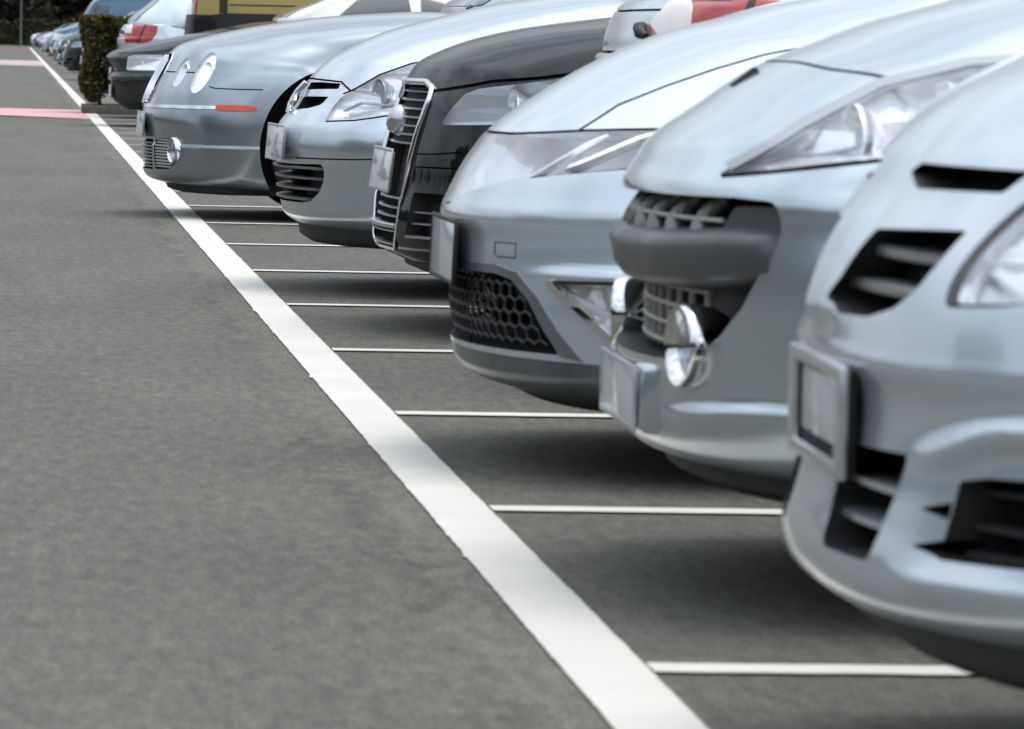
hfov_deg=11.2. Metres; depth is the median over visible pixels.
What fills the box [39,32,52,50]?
parked car
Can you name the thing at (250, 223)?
bay line
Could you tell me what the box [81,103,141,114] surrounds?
bed kerb
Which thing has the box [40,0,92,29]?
broadleaf tree
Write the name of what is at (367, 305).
bay line
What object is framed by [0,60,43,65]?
red crossing band
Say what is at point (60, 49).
parked car
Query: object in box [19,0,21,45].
lamp post
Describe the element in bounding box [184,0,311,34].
parked van
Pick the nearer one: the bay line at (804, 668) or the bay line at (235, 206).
the bay line at (804, 668)
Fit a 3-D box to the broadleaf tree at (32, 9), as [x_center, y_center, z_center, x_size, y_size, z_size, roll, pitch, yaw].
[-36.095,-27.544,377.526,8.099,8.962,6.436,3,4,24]
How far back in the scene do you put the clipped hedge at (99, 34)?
57.76 m
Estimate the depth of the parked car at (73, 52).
99.89 m
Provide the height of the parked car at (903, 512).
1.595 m
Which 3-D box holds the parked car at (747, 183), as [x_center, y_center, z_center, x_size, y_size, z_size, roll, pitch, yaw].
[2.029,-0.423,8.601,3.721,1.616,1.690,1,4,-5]
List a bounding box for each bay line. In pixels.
[189,205,269,206]
[206,222,297,224]
[227,243,338,245]
[253,269,428,273]
[287,303,475,307]
[332,348,452,351]
[395,411,610,416]
[489,505,781,513]
[646,662,970,674]
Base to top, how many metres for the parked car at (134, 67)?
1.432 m
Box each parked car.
[30,32,43,44]
[33,23,73,46]
[36,23,76,48]
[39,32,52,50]
[44,35,53,55]
[52,32,77,64]
[57,9,139,64]
[62,34,82,70]
[106,0,450,109]
[109,0,188,84]
[135,0,512,203]
[265,0,629,248]
[369,17,610,273]
[429,0,931,411]
[595,0,782,59]
[599,0,1023,502]
[782,51,1023,690]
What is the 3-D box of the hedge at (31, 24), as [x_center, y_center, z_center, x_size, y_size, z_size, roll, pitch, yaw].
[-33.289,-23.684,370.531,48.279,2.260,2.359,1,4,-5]
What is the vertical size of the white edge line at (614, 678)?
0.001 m
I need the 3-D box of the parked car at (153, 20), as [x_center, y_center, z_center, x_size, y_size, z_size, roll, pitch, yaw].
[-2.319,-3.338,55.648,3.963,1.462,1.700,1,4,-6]
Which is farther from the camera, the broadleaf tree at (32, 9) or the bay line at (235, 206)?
the broadleaf tree at (32, 9)
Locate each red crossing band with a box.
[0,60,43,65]
[0,108,89,118]
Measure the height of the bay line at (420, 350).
0.001 m
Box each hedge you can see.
[0,17,78,45]
[77,14,130,104]
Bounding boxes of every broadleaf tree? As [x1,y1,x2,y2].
[0,0,59,45]
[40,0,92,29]
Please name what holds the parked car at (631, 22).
on the car park ground
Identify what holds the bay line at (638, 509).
on the car park ground
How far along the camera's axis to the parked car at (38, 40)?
250.12 m
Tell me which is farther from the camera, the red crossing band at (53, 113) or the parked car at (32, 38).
the parked car at (32, 38)
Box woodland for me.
[0,3,58,44]
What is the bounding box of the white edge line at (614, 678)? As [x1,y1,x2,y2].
[30,48,707,728]
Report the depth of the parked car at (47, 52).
166.59 m
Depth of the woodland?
400.97 m
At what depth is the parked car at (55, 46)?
129.89 m
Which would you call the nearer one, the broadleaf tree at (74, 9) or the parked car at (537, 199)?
the parked car at (537, 199)
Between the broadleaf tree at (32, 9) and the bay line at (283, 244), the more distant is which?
the broadleaf tree at (32, 9)
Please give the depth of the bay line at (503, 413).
12.19 m
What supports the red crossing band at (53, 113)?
on the car park ground
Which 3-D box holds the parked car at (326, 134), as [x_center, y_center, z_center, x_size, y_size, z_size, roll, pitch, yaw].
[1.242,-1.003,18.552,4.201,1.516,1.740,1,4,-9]
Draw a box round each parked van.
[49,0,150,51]
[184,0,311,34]
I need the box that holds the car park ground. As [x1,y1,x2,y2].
[0,45,1023,728]
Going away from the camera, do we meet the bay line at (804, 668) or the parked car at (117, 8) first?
the bay line at (804, 668)
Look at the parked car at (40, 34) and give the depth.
293.77 m
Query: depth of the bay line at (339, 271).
19.54 m
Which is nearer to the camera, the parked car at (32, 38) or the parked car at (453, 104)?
the parked car at (453, 104)
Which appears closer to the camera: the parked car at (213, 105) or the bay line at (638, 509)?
the bay line at (638, 509)

